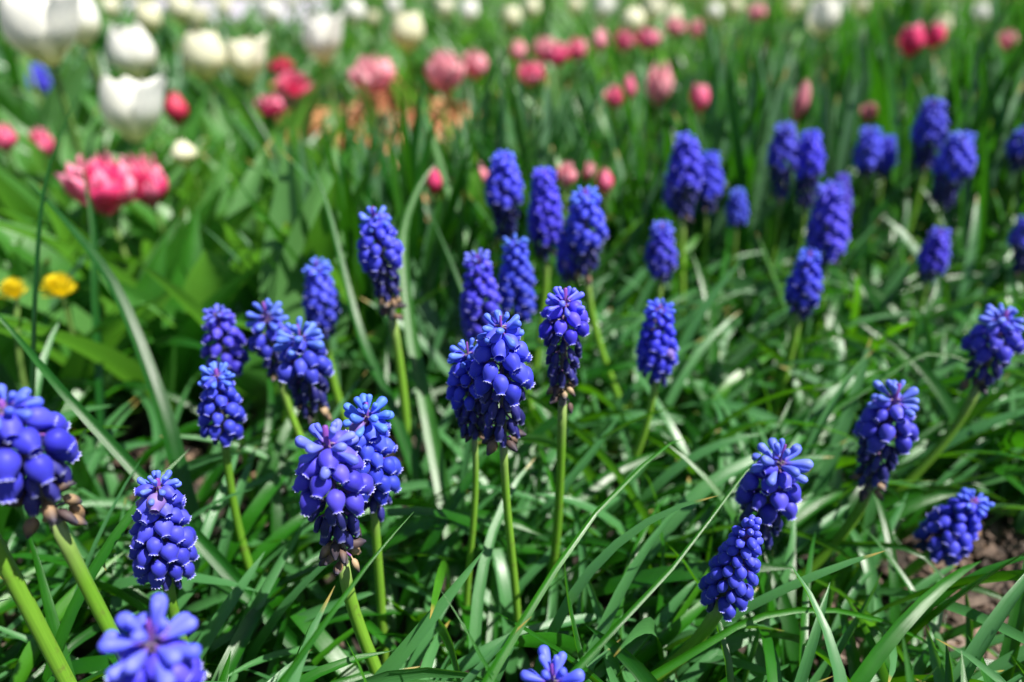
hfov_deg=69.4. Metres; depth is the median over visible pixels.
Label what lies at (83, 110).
leaf clump
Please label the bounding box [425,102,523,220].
leaf clump
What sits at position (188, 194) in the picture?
leaf clump
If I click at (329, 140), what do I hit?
leaf clump
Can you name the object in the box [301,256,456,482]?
grape hyacinth
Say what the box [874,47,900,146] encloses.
leaf clump
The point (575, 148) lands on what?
leaf clump
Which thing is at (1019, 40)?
leaf clump
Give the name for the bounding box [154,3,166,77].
leaf clump
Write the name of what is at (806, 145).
grape hyacinth
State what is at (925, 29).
leaf clump
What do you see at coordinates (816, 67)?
leaf clump
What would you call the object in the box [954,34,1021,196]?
leaf clump
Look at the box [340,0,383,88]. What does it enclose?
tulip
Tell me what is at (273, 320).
grape hyacinth
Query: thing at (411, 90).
leaf clump
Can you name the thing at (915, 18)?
leaf clump
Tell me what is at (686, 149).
grape hyacinth
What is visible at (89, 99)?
leaf clump
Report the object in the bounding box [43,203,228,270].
leaf clump
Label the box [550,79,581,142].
leaf clump
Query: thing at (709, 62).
leaf clump
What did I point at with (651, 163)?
leaf clump
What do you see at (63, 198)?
leaf clump
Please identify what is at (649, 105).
leaf clump
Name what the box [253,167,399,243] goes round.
leaf clump
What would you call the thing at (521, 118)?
leaf clump
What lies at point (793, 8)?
tulip
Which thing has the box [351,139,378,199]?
leaf clump
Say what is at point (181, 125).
leaf clump
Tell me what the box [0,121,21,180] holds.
tulip
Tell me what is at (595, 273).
leaf clump
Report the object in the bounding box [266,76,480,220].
orange mulch
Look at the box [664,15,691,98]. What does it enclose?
tulip
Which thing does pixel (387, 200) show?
leaf clump
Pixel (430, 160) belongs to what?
leaf clump
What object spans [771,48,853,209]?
leaf clump
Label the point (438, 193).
leaf clump
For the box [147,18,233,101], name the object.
leaf clump
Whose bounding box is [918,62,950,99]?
leaf clump
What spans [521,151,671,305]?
leaf clump
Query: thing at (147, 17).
tulip
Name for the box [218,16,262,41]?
leaf clump
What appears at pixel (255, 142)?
leaf clump
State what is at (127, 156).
leaf clump
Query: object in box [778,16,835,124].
leaf clump
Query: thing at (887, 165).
grape hyacinth
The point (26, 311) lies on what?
leaf clump
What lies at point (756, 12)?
tulip
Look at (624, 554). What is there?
grass like foliage
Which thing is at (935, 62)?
leaf clump
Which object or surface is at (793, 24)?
leaf clump
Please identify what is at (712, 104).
leaf clump
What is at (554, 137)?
leaf clump
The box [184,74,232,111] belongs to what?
leaf clump
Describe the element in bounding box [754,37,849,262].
leaf clump
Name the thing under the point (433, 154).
leaf clump
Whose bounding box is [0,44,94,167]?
leaf clump
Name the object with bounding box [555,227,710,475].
grape hyacinth
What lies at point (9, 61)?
leaf clump
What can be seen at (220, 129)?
leaf clump
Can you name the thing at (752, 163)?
leaf clump
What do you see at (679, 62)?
leaf clump
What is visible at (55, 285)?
dandelion
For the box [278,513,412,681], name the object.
long leaf
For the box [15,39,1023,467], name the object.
undergrowth
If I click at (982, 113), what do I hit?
leaf clump
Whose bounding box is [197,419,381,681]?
grape hyacinth
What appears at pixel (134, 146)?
leaf clump
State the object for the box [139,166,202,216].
leaf clump
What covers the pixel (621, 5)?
leaf clump
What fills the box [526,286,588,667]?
grape hyacinth
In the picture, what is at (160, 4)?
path
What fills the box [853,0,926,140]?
leaf clump
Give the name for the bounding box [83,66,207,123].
leaf clump
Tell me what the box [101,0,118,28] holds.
tulip
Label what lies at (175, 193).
leaf clump
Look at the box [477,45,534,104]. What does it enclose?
leaf clump
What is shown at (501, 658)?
long leaf
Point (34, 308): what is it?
long leaf
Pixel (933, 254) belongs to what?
grape hyacinth
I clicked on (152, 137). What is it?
leaf clump
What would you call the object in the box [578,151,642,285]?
tulip
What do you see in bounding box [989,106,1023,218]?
leaf clump
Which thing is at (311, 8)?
leaf clump
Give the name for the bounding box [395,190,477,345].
leaf clump
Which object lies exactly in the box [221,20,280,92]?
leaf clump
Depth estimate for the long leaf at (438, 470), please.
0.34 m
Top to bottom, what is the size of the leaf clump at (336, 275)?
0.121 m
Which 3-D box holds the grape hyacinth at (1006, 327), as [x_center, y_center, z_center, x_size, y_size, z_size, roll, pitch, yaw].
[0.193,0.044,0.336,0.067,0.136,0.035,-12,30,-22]
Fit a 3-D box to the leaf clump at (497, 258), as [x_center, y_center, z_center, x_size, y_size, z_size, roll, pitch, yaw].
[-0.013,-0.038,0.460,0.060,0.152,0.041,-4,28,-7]
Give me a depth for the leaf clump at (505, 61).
1.41 m
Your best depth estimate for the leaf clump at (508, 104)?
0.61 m
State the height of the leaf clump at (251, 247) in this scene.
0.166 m
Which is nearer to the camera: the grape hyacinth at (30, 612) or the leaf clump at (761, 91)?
the grape hyacinth at (30, 612)
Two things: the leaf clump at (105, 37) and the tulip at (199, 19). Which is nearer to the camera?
the leaf clump at (105, 37)
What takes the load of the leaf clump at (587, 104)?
on the ground at (322, 582)
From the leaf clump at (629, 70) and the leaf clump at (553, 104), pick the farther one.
the leaf clump at (629, 70)
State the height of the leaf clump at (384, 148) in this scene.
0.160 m
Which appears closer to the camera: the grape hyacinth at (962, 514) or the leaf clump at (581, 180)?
the grape hyacinth at (962, 514)
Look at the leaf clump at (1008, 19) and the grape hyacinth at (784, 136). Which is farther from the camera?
the leaf clump at (1008, 19)
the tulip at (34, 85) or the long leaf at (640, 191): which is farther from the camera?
the tulip at (34, 85)
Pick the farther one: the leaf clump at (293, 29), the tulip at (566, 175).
the leaf clump at (293, 29)
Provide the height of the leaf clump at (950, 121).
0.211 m
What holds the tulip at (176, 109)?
on the ground at (322, 582)
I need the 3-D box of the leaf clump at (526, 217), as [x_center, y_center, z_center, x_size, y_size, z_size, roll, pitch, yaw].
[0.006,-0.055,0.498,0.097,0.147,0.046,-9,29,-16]
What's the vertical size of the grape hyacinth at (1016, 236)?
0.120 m
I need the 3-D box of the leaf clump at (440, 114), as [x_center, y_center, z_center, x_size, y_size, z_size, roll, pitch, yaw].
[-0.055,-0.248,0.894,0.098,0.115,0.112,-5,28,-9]
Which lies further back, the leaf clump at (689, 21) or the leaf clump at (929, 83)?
the leaf clump at (689, 21)
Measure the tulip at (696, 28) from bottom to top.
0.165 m
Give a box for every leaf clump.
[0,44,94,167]
[0,45,33,86]
[0,47,49,108]
[0,52,14,83]
[0,52,98,89]
[0,82,102,132]
[0,89,32,129]
[0,128,179,186]
[0,134,131,252]
[0,145,274,287]
[0,150,5,168]
[0,169,116,247]
[0,187,224,363]
[0,201,115,319]
[0,203,277,427]
[0,227,91,350]
[0,231,181,420]
[0,233,62,369]
[0,252,101,331]
[0,257,49,398]
[0,300,151,436]
[1,39,13,58]
[2,235,23,265]
[6,117,104,172]
[10,128,179,189]
[12,200,100,266]
[13,130,115,157]
[13,138,32,164]
[18,41,122,90]
[20,153,65,195]
[23,179,207,281]
[27,56,48,72]
[27,77,130,127]
[27,118,60,162]
[30,58,64,78]
[33,145,207,204]
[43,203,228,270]
[49,127,109,167]
[50,49,120,135]
[52,151,115,234]
[58,38,167,88]
[62,0,115,83]
[64,126,252,222]
[71,107,164,168]
[75,125,184,146]
[76,34,195,98]
[81,90,104,155]
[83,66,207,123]
[91,21,220,65]
[94,78,168,158]
[95,271,262,405]
[102,11,133,26]
[103,118,223,198]
[105,42,196,101]
[109,151,184,198]
[112,128,236,211]
[115,149,141,167]
[131,0,225,54]
[131,142,137,152]
[132,185,274,230]
[134,127,348,436]
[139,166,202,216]
[145,203,265,238]
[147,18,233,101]
[147,44,276,134]
[151,29,188,76]
[153,128,246,189]
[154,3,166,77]
[155,115,177,142]
[155,126,215,188]
[158,140,245,161]
[164,64,234,117]
[165,81,243,185]
[169,73,196,94]
[173,154,234,205]
[175,92,191,127]
[176,136,313,196]
[180,37,281,92]
[181,138,272,346]
[182,108,241,146]
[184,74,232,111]
[185,178,260,304]
[188,73,247,115]
[199,94,240,145]
[200,148,366,284]
[200,153,353,208]
[211,70,335,126]
[215,29,309,120]
[215,137,275,200]
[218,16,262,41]
[220,12,253,44]
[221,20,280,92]
[223,132,367,256]
[224,112,281,162]
[228,84,399,176]
[228,127,248,173]
[232,24,240,39]
[235,129,368,156]
[235,288,439,408]
[240,136,390,190]
[241,106,420,276]
[241,114,364,176]
[246,155,374,194]
[248,140,364,194]
[251,52,354,99]
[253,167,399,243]
[254,182,271,236]
[255,4,296,54]
[257,163,379,270]
[263,137,421,397]
[265,91,379,179]
[267,118,365,155]
[271,83,322,144]
[272,128,299,156]
[275,129,315,193]
[275,170,367,264]
[280,78,475,383]
[283,4,329,38]
[289,101,343,148]
[294,129,352,176]
[296,127,363,169]
[296,127,376,204]
[299,0,343,17]
[303,10,354,48]
[304,132,398,152]
[306,116,335,170]
[307,96,437,193]
[313,113,427,182]
[313,131,330,156]
[314,136,397,252]
[319,103,401,222]
[319,254,381,350]
[324,23,542,369]
[335,287,358,311]
[341,93,465,231]
[348,122,404,294]
[350,174,446,352]
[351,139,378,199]
[372,58,539,224]
[373,112,390,212]
[377,42,416,80]
[377,48,417,84]
[378,108,469,317]
[385,109,448,193]
[386,88,468,194]
[387,102,450,156]
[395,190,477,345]
[398,78,451,110]
[408,37,475,98]
[414,82,466,145]
[417,88,538,162]
[417,98,490,204]
[420,115,462,167]
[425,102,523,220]
[426,101,507,136]
[427,20,486,41]
[431,28,453,50]
[432,119,479,211]
[436,94,516,157]
[437,157,527,312]
[438,26,494,105]
[442,63,576,233]
[445,112,498,165]
[446,50,549,279]
[456,143,550,330]
[458,127,529,270]
[459,104,524,250]
[460,3,508,64]
[462,65,551,274]
[465,136,629,378]
[466,43,629,168]
[466,82,634,184]
[467,44,543,134]
[467,85,592,223]
[468,79,545,135]
[476,55,600,219]
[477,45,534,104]
[481,89,537,151]
[490,11,534,48]
[490,103,558,153]
[499,32,547,72]
[506,110,514,149]
[508,61,587,106]
[510,65,610,220]
[517,0,550,98]
[521,117,596,222]
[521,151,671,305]
[523,145,608,215]
[533,39,570,73]
[537,69,614,162]
[538,87,604,150]
[538,109,592,152]
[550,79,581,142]
[551,85,619,166]
[554,34,626,101]
[559,71,642,206]
[560,112,662,241]
[561,74,642,167]
[563,106,676,211]
[571,67,689,247]
[586,76,625,138]
[599,0,627,36]
[603,26,781,280]
[611,138,663,292]
[615,43,708,156]
[615,127,665,270]
[616,52,741,113]
[618,0,655,39]
[628,69,810,296]
[633,76,675,203]
[655,35,706,83]
[669,9,767,219]
[673,66,770,253]
[680,0,692,43]
[685,27,734,91]
[685,48,787,287]
[686,3,742,113]
[688,10,751,124]
[703,4,717,64]
[703,35,776,130]
[703,38,784,247]
[704,9,783,104]
[710,32,777,151]
[719,36,810,204]
[724,28,833,64]
[728,0,806,50]
[729,0,807,94]
[738,34,831,79]
[742,29,831,67]
[743,17,828,90]
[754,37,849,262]
[757,3,807,42]
[763,8,832,102]
[769,30,823,75]
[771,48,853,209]
[771,63,859,243]
[775,0,808,37]
[777,2,835,88]
[777,27,853,164]
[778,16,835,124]
[781,23,854,137]
[782,17,803,51]
[788,0,836,73]
[797,14,932,125]
[799,0,927,127]
[813,0,866,89]
[814,0,901,140]
[816,14,944,112]
[818,34,833,58]
[820,27,884,175]
[832,0,953,98]
[834,20,899,90]
[841,54,993,254]
[844,0,901,32]
[848,0,898,55]
[853,0,890,38]
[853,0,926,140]
[860,0,925,39]
[865,0,1023,197]
[868,0,923,79]
[868,25,1001,185]
[872,0,905,34]
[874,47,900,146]
[876,13,1023,271]
[879,0,929,77]
[885,0,917,71]
[892,0,937,119]
[893,18,964,113]
[896,0,947,21]
[903,0,1023,197]
[907,10,981,188]
[914,44,1021,265]
[916,35,1023,211]
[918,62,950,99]
[920,35,981,91]
[922,25,992,89]
[928,48,1012,96]
[931,31,982,174]
[933,10,1006,66]
[934,23,972,100]
[948,49,1023,309]
[953,0,1007,69]
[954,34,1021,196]
[955,29,1023,237]
[961,0,1023,63]
[976,37,1023,189]
[981,1,1010,83]
[981,25,1023,294]
[982,0,1023,66]
[986,1,1023,87]
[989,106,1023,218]
[990,0,997,75]
[993,272,1023,300]
[994,0,1023,111]
[998,0,1022,84]
[1011,0,1023,51]
[1019,20,1021,72]
[1019,28,1023,73]
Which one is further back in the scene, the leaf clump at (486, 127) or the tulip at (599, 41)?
the tulip at (599, 41)
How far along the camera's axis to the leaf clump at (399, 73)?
1.30 m
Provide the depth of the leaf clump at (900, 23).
1.04 m
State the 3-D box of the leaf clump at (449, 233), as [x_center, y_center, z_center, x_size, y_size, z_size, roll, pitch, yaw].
[-0.082,-0.054,0.441,0.131,0.198,0.062,18,33,30]
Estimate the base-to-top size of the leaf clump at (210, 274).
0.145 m
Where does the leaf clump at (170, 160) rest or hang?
on the ground at (322, 582)
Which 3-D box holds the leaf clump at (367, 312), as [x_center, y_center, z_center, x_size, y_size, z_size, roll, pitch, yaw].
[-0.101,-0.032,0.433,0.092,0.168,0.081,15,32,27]
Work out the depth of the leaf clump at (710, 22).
1.15 m
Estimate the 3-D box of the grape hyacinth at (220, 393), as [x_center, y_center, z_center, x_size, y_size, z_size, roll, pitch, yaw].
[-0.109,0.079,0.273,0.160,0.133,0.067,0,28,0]
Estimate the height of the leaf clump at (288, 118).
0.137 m
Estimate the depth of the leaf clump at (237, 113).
0.85 m
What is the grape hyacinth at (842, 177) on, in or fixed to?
on the ground at (322, 582)
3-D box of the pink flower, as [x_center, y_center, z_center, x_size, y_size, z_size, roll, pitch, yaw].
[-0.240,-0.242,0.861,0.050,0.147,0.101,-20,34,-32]
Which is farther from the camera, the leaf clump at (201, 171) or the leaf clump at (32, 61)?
the leaf clump at (32, 61)
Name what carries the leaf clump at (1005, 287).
on the ground at (322, 582)
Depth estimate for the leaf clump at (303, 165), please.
0.48 m
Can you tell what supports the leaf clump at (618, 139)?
on the ground at (322, 582)
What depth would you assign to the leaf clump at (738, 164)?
0.52 m
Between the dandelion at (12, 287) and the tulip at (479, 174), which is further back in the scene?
the tulip at (479, 174)
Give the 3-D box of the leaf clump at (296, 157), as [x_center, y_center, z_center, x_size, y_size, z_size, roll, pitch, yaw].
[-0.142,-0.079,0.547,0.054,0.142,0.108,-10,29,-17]
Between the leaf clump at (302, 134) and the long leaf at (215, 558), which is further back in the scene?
the leaf clump at (302, 134)
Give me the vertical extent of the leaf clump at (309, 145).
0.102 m
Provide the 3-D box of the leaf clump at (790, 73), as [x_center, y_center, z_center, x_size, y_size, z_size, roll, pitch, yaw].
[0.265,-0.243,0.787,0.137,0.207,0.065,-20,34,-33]
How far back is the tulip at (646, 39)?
1.09 m
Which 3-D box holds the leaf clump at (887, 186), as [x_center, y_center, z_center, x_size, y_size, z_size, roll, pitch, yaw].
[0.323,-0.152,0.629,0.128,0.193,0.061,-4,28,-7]
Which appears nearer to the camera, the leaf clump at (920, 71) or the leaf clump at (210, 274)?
the leaf clump at (210, 274)
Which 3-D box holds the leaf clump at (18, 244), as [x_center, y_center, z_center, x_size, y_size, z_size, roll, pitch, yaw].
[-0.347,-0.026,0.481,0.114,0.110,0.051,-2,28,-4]
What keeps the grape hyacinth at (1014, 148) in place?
on the ground at (322, 582)
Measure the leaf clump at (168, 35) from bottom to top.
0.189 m
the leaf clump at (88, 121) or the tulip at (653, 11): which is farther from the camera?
the tulip at (653, 11)
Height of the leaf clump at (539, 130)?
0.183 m
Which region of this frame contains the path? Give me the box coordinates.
[97,0,585,22]
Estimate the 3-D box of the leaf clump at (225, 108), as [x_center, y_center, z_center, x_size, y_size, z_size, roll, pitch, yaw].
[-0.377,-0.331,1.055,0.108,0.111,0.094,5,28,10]
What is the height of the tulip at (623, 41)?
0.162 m
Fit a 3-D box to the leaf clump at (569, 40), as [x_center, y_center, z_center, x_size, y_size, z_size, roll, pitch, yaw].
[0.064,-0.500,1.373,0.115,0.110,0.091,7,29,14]
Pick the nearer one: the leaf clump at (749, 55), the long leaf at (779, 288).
the long leaf at (779, 288)
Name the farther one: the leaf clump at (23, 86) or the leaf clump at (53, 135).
the leaf clump at (23, 86)
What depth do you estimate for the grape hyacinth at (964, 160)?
0.47 m
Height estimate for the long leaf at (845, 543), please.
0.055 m
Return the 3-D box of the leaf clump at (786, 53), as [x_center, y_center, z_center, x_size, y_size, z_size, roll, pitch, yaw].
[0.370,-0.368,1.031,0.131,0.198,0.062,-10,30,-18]
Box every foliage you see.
[0,0,1015,108]
[0,144,1023,681]
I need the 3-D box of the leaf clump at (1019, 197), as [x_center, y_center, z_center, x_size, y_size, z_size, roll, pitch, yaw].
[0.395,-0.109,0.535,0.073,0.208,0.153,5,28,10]
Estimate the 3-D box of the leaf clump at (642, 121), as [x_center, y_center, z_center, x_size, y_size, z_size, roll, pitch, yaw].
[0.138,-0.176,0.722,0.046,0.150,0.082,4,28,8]
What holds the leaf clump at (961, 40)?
on the ground at (322, 582)
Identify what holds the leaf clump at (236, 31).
on the ground at (322, 582)
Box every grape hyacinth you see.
[0,384,304,665]
[0,470,304,680]
[0,534,76,681]
[1,361,396,665]
[26,63,51,101]
[98,593,207,681]
[159,298,362,572]
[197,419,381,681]
[201,303,342,548]
[229,393,453,681]
[273,316,431,599]
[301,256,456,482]
[356,206,497,563]
[388,514,763,681]
[432,166,626,439]
[445,309,570,668]
[446,149,639,432]
[446,338,524,627]
[449,298,720,611]
[459,248,609,524]
[465,233,540,507]
[520,645,584,681]
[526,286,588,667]
[549,220,758,443]
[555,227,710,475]
[561,438,813,652]
[565,186,767,450]
[611,131,704,357]
[642,247,823,485]
[656,380,975,675]
[663,174,705,368]
[696,150,780,331]
[702,187,749,326]
[733,172,851,345]
[755,180,850,406]
[762,121,799,349]
[777,129,852,318]
[833,97,948,273]
[845,216,1023,302]
[847,488,1002,657]
[852,126,883,242]
[872,134,897,239]
[875,303,1023,519]
[893,226,950,430]
[905,130,976,308]
[995,125,1023,262]
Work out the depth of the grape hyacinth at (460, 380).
0.25 m
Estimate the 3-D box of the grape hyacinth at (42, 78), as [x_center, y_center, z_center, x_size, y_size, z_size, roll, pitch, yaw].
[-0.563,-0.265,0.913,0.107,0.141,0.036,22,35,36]
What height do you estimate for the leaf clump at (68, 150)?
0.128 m
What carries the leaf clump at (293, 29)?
on the ground at (322, 582)
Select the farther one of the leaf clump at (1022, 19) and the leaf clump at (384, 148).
the leaf clump at (1022, 19)
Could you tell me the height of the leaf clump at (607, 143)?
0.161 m
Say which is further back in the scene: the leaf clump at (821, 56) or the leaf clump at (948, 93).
the leaf clump at (821, 56)
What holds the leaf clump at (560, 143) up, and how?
on the ground at (322, 582)
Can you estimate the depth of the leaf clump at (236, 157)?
0.70 m
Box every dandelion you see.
[0,277,45,407]
[39,271,95,417]
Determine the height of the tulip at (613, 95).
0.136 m
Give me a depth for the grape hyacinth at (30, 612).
0.20 m
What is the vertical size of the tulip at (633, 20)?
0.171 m
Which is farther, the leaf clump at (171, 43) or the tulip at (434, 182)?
the leaf clump at (171, 43)
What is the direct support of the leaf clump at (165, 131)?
on the ground at (322, 582)
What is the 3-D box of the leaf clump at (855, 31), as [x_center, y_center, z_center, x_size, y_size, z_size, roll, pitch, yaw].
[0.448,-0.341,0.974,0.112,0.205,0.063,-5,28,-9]
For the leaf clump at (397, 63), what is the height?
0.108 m
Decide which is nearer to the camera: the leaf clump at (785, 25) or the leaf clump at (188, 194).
the leaf clump at (188, 194)
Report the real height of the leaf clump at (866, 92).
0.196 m
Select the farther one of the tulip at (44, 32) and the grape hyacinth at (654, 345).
the tulip at (44, 32)
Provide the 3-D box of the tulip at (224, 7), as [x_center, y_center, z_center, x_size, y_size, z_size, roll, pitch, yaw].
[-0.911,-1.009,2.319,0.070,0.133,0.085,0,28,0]
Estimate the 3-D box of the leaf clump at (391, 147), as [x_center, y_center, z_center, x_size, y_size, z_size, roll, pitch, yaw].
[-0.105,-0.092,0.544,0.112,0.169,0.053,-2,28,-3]
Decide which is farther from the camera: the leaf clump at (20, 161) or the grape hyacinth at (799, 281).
the leaf clump at (20, 161)
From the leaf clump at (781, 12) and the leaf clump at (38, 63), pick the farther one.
the leaf clump at (781, 12)
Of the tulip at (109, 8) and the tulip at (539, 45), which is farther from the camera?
the tulip at (109, 8)
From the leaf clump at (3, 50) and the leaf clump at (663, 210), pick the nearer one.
the leaf clump at (663, 210)
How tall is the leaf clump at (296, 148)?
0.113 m
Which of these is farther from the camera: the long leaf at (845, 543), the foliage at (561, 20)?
the foliage at (561, 20)
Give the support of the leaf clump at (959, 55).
on the ground at (322, 582)
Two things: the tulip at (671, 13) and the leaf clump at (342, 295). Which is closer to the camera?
the leaf clump at (342, 295)
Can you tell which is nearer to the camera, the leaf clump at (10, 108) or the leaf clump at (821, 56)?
the leaf clump at (10, 108)
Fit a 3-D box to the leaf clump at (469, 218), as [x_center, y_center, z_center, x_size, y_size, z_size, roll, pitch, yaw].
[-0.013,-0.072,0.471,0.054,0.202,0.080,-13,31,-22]
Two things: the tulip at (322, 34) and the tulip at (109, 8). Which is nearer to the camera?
the tulip at (322, 34)
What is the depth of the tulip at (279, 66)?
0.94 m
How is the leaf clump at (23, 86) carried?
on the ground at (322, 582)
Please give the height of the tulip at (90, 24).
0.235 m
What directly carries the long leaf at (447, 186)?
on the ground at (322, 582)
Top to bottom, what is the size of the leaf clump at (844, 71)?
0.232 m
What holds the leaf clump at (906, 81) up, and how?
on the ground at (322, 582)
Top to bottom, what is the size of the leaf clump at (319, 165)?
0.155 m
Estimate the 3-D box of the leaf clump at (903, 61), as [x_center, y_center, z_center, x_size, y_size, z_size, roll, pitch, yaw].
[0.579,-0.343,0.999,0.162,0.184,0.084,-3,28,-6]
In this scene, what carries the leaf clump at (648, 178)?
on the ground at (322, 582)
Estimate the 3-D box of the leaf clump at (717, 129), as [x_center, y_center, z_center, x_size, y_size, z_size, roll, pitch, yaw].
[0.119,-0.115,0.539,0.117,0.213,0.103,7,29,12]
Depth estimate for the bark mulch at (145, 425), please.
0.38 m
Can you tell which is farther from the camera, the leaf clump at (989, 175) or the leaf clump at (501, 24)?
the leaf clump at (501, 24)
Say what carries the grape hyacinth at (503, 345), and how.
on the ground at (322, 582)
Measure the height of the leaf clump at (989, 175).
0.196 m
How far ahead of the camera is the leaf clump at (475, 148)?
0.58 m
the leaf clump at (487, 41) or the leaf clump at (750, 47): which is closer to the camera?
the leaf clump at (750, 47)
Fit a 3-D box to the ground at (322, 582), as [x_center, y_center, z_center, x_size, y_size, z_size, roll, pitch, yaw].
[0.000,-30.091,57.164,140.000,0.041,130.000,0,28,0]
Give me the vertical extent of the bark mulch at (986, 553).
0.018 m
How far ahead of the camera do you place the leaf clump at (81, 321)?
0.46 m
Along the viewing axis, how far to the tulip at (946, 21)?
1.69 m
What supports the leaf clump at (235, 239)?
on the ground at (322, 582)
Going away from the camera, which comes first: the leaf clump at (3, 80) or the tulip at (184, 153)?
the tulip at (184, 153)
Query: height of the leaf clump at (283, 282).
0.169 m
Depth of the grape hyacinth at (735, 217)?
0.45 m
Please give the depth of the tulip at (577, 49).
1.04 m
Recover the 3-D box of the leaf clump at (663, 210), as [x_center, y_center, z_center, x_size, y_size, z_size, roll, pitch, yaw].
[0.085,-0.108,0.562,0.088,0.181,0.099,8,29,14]
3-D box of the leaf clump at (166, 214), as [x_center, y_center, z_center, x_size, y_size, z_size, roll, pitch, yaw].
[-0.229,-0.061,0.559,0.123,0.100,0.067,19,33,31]
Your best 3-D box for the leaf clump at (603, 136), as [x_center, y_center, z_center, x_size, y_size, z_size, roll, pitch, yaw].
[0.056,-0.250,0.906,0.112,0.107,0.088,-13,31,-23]
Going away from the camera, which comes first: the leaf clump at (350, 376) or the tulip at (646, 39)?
the leaf clump at (350, 376)
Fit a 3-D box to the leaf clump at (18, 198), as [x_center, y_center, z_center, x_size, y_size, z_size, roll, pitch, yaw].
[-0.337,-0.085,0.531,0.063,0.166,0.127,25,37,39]
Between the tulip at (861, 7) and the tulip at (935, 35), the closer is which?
the tulip at (935, 35)
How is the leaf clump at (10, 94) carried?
on the ground at (322, 582)
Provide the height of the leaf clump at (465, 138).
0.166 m
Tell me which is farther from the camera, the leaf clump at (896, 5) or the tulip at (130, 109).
the leaf clump at (896, 5)
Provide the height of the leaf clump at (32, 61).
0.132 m
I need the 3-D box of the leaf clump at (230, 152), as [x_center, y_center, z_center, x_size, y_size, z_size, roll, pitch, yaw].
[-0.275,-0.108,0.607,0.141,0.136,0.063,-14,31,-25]
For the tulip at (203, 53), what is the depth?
0.81 m
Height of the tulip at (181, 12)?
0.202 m
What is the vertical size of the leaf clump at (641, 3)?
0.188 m
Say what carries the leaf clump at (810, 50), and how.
on the ground at (322, 582)
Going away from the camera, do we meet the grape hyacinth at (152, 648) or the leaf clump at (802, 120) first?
the grape hyacinth at (152, 648)
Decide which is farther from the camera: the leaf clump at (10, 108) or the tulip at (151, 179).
the leaf clump at (10, 108)
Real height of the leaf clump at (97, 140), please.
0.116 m
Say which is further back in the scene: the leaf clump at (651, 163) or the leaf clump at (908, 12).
the leaf clump at (908, 12)
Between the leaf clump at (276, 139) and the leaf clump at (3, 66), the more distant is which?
the leaf clump at (3, 66)
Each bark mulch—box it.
[1,353,1023,681]
[662,451,1023,677]
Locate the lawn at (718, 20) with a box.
[630,0,1018,39]
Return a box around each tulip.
[0,0,86,201]
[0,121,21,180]
[1,29,76,124]
[2,126,53,176]
[54,148,173,280]
[61,73,167,201]
[76,0,199,162]
[80,23,171,131]
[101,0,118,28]
[124,150,170,256]
[134,0,163,72]
[156,0,205,83]
[164,90,203,173]
[164,138,203,207]
[181,29,225,153]
[190,5,210,29]
[203,33,274,123]
[206,0,231,27]
[254,79,283,132]
[260,0,280,57]
[269,55,325,109]
[283,0,299,21]
[303,9,357,128]
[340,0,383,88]
[347,50,395,138]
[365,9,379,37]
[385,0,400,51]
[388,10,423,112]
[424,48,480,156]
[427,167,519,262]
[436,0,462,34]
[459,0,483,53]
[462,46,507,104]
[468,153,489,244]
[486,38,572,114]
[498,4,520,49]
[504,41,569,120]
[513,35,567,102]
[516,0,539,36]
[518,59,549,114]
[527,34,603,118]
[550,145,613,301]
[556,160,601,257]
[563,0,594,39]
[568,26,607,115]
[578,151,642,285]
[589,27,639,115]
[589,73,635,157]
[593,0,618,29]
[593,6,644,82]
[604,84,664,156]
[623,61,672,165]
[632,0,676,68]
[636,26,683,91]
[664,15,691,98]
[665,6,681,21]
[686,82,709,152]
[690,18,702,97]
[707,3,731,31]
[719,0,742,36]
[726,2,765,41]
[785,0,804,20]
[785,77,814,160]
[808,0,847,68]
[850,101,878,208]
[854,0,869,23]
[899,22,924,124]
[906,22,945,113]
[926,13,964,56]
[972,2,988,32]
[998,28,1017,59]
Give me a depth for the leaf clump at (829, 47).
1.23 m
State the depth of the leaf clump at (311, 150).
0.58 m
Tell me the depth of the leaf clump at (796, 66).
0.96 m
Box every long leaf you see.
[0,316,333,681]
[26,93,77,582]
[27,181,226,639]
[82,165,109,497]
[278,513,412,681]
[312,164,432,498]
[333,130,451,477]
[399,162,471,653]
[416,85,537,426]
[423,198,601,662]
[439,588,497,681]
[482,439,681,681]
[566,352,991,574]
[569,426,797,672]
[632,169,663,202]
[634,607,957,681]
[645,531,947,632]
[756,232,815,373]
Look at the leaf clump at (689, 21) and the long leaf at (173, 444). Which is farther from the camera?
the leaf clump at (689, 21)
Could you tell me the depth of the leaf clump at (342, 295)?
0.41 m
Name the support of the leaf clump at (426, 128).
on the ground at (322, 582)
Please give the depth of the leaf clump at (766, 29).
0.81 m
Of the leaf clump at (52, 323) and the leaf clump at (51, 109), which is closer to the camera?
the leaf clump at (52, 323)
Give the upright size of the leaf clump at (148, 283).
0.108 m
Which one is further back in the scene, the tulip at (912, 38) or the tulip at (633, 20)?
the tulip at (633, 20)
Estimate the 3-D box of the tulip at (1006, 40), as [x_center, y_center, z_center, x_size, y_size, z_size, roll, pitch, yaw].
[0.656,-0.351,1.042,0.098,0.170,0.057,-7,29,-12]
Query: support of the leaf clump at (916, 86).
on the ground at (322, 582)
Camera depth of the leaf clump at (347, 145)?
0.57 m
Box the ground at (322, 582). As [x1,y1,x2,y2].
[0,0,1021,681]
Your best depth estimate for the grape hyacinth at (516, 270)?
0.33 m
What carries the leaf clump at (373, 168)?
on the ground at (322, 582)
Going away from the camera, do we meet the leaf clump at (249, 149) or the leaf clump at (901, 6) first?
the leaf clump at (249, 149)
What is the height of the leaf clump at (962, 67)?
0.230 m

